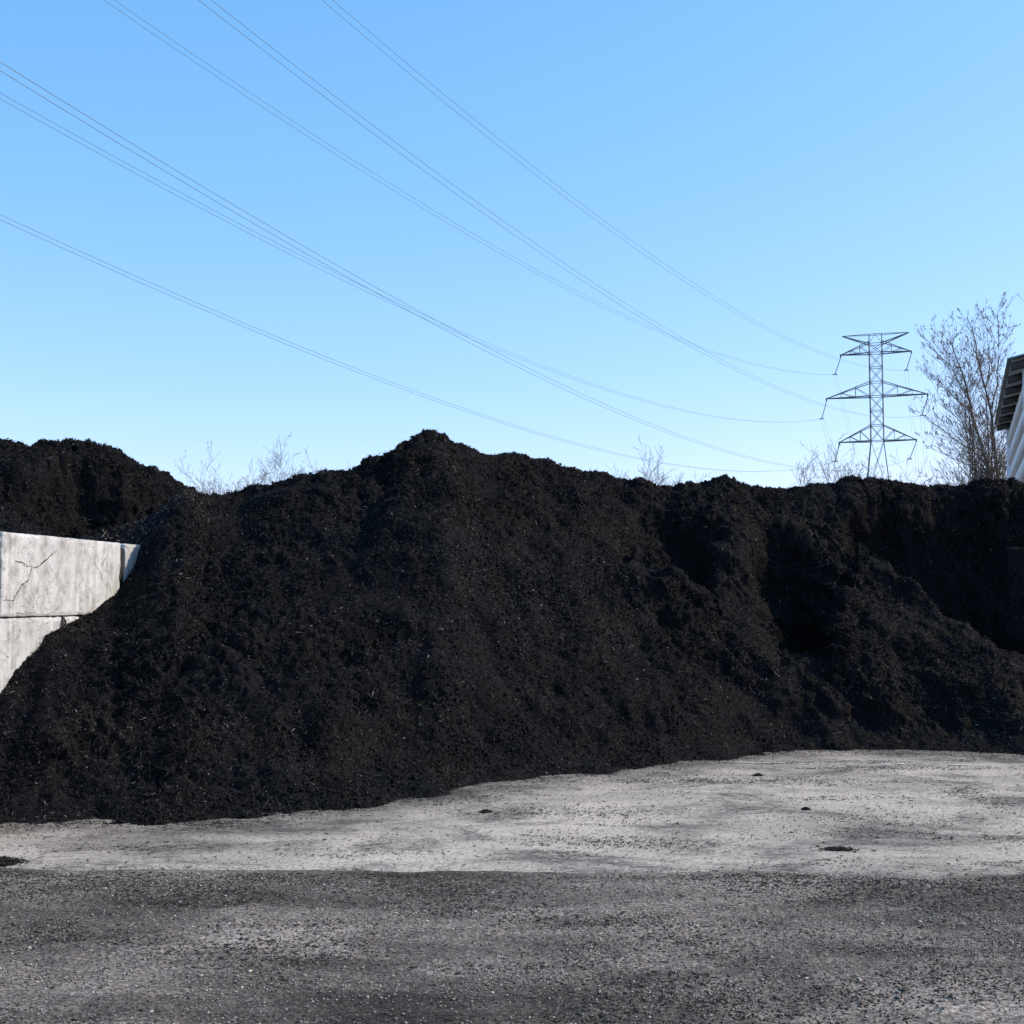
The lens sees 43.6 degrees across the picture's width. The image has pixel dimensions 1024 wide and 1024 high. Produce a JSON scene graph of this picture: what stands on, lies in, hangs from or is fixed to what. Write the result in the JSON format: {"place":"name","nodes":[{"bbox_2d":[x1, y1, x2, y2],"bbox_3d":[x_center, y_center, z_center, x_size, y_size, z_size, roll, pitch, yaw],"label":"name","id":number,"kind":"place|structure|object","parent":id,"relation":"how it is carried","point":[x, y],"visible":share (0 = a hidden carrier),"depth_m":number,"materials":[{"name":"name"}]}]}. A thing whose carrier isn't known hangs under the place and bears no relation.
{"place":"outdoors","nodes":[
{"label":"outdoors","id":0,"kind":"place"},
{"bbox_2d":[0,802,1023,1023],"bbox_3d":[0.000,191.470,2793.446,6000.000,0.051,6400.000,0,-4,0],"label":"ground","id":1,"kind":"structure","parent":0,"point":[415,953],"depth_m":5.53,"materials":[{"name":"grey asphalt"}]},
{"bbox_2d":[175,451,242,494],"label":"bare sapling","id":2,"kind":"object","parent":1,"relation":"on","point":[214,485],"visible":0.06,"depth_m":90.36,"materials":[{"name":"grey plant"}]},
{"bbox_2d":[185,441,293,494],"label":"bare sapling","id":3,"kind":"object","parent":1,"relation":"on","point":[243,487],"visible":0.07,"depth_m":88.61,"materials":[{"name":"grey plant"}]},
{"bbox_2d":[196,432,317,494],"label":"bare sapling","id":4,"kind":"object","parent":1,"relation":"on","point":[272,464],"visible":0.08,"depth_m":84.23,"materials":[{"name":"grey plant"}]},
{"bbox_2d":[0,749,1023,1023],"bbox_3d":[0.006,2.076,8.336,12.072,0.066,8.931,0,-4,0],"label":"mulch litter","id":5,"kind":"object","parent":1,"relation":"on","point":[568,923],"visible":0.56,"depth_m":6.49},
{"bbox_2d":[0,749,1023,877],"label":"concrete pad","id":6,"kind":"object","parent":1,"relation":"on","point":[508,828],"visible":0.38,"depth_m":8.32,"materials":[{"name":"grey concrete"}]},
{"bbox_2d":[0,855,29,865],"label":"mulch clump","id":7,"kind":"object","parent":6,"relation":"on","point":[5,860],"visible":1,"depth_m":7.26,"materials":[{"name":"black soil"}]},
{"bbox_2d":[0,437,210,538],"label":"mulch pile","id":8,"kind":"object","parent":6,"relation":"on","point":[67,487],"visible":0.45,"depth_m":14.87,"materials":[{"name":"black soil"}]},
{"bbox_2d":[478,809,492,812],"bbox_3d":[-0.188,2.098,8.989,0.096,0.029,0.076,3,-5,-36],"label":"mulch clump","id":9,"kind":"object","parent":6,"relation":"on","point":[486,811],"visible":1,"depth_m":8.97,"materials":[{"name":"black soil"}]},
{"bbox_2d":[0,428,1023,825],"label":"mulch pile","id":10,"kind":"object","parent":6,"relation":"on","point":[430,612],"visible":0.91,"depth_m":12.56,"materials":[{"name":"black soil"}]},
{"bbox_2d":[816,846,859,851],"bbox_3d":[1.944,2.008,7.645,0.245,0.026,0.151,0,-4,0],"label":"mulch clump","id":11,"kind":"object","parent":6,"relation":"on","point":[836,848],"visible":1,"depth_m":7.62,"materials":[{"name":"black soil"}]},
{"bbox_2d":[747,762,959,764],"bbox_3d":[3.771,2.277,11.563,3.654,0.001,0.204,0,-4,2],"label":"pad seam","id":12,"kind":"object","parent":6,"relation":"on","point":[849,764],"visible":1,"depth_m":11.60,"materials":[{"name":"concrete"}]},
{"bbox_2d":[994,354,1023,481],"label":"white shed","id":13,"kind":"structure","parent":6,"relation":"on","point":[1009,417],"depth_m":22.12,"materials":[{"name":"paint"}]},
{"bbox_3d":[-4.115,1.927,11.225,0.680,0.671,2.063,-1,-4,8],"label":"concrete block","id":14,"kind":"object","parent":6,"relation":"on","visible":0},
{"bbox_2d":[0,616,78,692],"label":"concrete block","id":15,"kind":"structure","parent":14,"relation":"on","point":[21,638],"depth_m":10.23,"materials":[{"name":"concrete"}]},
{"bbox_2d":[0,532,123,616],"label":"concrete block","id":16,"kind":"structure","parent":15,"relation":"on","point":[41,575],"depth_m":10.79,"materials":[{"name":"grey concrete"}]},
{"bbox_3d":[-3.946,1.329,12.399,0.680,0.671,2.002,-1,-4,8],"label":"concrete block","id":17,"kind":"object","parent":14,"relation":"on","visible":0},
{"bbox_2d":[120,544,140,581],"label":"concrete block","id":18,"kind":"structure","parent":17,"relation":"on","point":[131,551],"depth_m":12.25,"materials":[{"name":"grey concrete"}]},
{"bbox_2d":[596,439,710,485],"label":"bare shrub","id":19,"kind":"object","parent":1,"relation":"on","point":[657,470],"visible":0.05,"depth_m":78.40,"materials":[{"name":"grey plant"}]},
{"bbox_2d":[626,470,682,484],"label":"bare shrub","id":20,"kind":"object","parent":1,"relation":"on","point":[665,479],"depth_m":80.75,"materials":[{"name":"grey plant"}]},
{"bbox_2d":[792,433,890,486],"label":"bare sapling","id":21,"kind":"object","parent":1,"relation":"on","point":[803,470],"visible":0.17,"depth_m":77.36,"materials":[{"name":"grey plant"}]},
{"bbox_2d":[798,455,934,484],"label":"bare shrub","id":22,"kind":"object","parent":1,"relation":"on","point":[866,475],"visible":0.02,"depth_m":83.29,"materials":[{"name":"grey plant"}]},
{"bbox_2d":[820,332,928,477],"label":"transmission tower","id":23,"kind":"structure","parent":1,"relation":"on","point":[870,397],"depth_m":178.51,"materials":[{"name":"metal"}]},
{"bbox_2d":[0,214,839,471],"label":"power line","id":24,"kind":"object","parent":23,"relation":"attached to","point":[340,362],"visible":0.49,"depth_m":72.46,"materials":[{"name":"metal"}]},
{"bbox_2d":[1,93,838,474],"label":"power line","id":25,"kind":"object","parent":23,"relation":"attached to","point":[341,275],"visible":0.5,"depth_m":74.33,"materials":[{"name":"metal"}]},
{"bbox_2d":[1,62,913,479],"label":"power line","id":26,"kind":"object","parent":23,"relation":"hanging from","point":[349,272],"visible":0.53,"depth_m":56.65,"materials":[{"name":"metal"}]},
{"bbox_2d":[104,0,864,473],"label":"power line","id":27,"kind":"object","parent":23,"relation":"attached to","point":[404,192],"visible":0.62,"depth_m":80.41,"materials":[{"name":"metal"}]},
{"bbox_2d":[199,0,929,483],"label":"power line","id":28,"kind":"object","parent":23,"relation":"hanging from","point":[477,202],"visible":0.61,"depth_m":67.15,"materials":[{"name":"metal"}]},
{"bbox_2d":[322,0,921,483],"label":"power line","id":29,"kind":"object","parent":23,"relation":"attached to","point":[582,204],"visible":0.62,"depth_m":79.48,"materials":[{"name":"metal"}]},
{"bbox_2d":[840,448,934,485],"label":"bare sapling","id":30,"kind":"object","parent":1,"relation":"on","point":[883,470],"visible":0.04,"depth_m":75.31,"materials":[{"name":"grey plant"}]},
{"bbox_2d":[919,457,995,484],"bbox_3d":[20.521,1.468,60.048,4.250,8.248,7.381,0,-4,0],"label":"bare shrub","id":31,"kind":"object","parent":1,"relation":"on","point":[945,473],"visible":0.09,"depth_m":58.92,"materials":[{"name":"grey plant"}]},
{"bbox_2d":[908,292,1020,485],"bbox_3d":[16.814,-1.752,45.596,4.910,12.699,5.791,-1,-4,15],"label":"bare tree","id":32,"kind":"object","parent":1,"relation":"on","point":[982,471],"visible":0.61,"depth_m":46.31,"materials":[{"name":"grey plant"}]},
{"bbox_2d":[966,295,1020,481],"bbox_3d":[17.765,-1.508,39.956,6.280,11.496,5.838,-3,-5,34],"label":"bare tree","id":33,"kind":"object","parent":1,"relation":"on","point":[979,355],"visible":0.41,"depth_m":40.66,"materials":[{"name":"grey plant"}]},
{"bbox_2d":[0,0,1023,493],"label":"sky","id":34,"kind":"structure","parent":0,"point":[826,171],"materials":[{"name":"blue"}]},
{"bbox_3d":[7.200,2.161,16.692,1.600,0.671,0.680,0,-4,0],"label":"concrete block","id":35,"kind":"object","parent":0,"visible":0},
{"bbox_3d":[7.200,1.486,16.738,1.600,0.671,0.680,0,-4,0],"label":"concrete block","id":36,"kind":"object","parent":35,"relation":"on","visible":0},
{"bbox_2d":[1003,547,1023,598],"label":"concrete block","id":37,"kind":"structure","parent":36,"relation":"on","point":[1014,557],"depth_m":16.42,"materials":[{"name":"grey concrete"}]}
]}

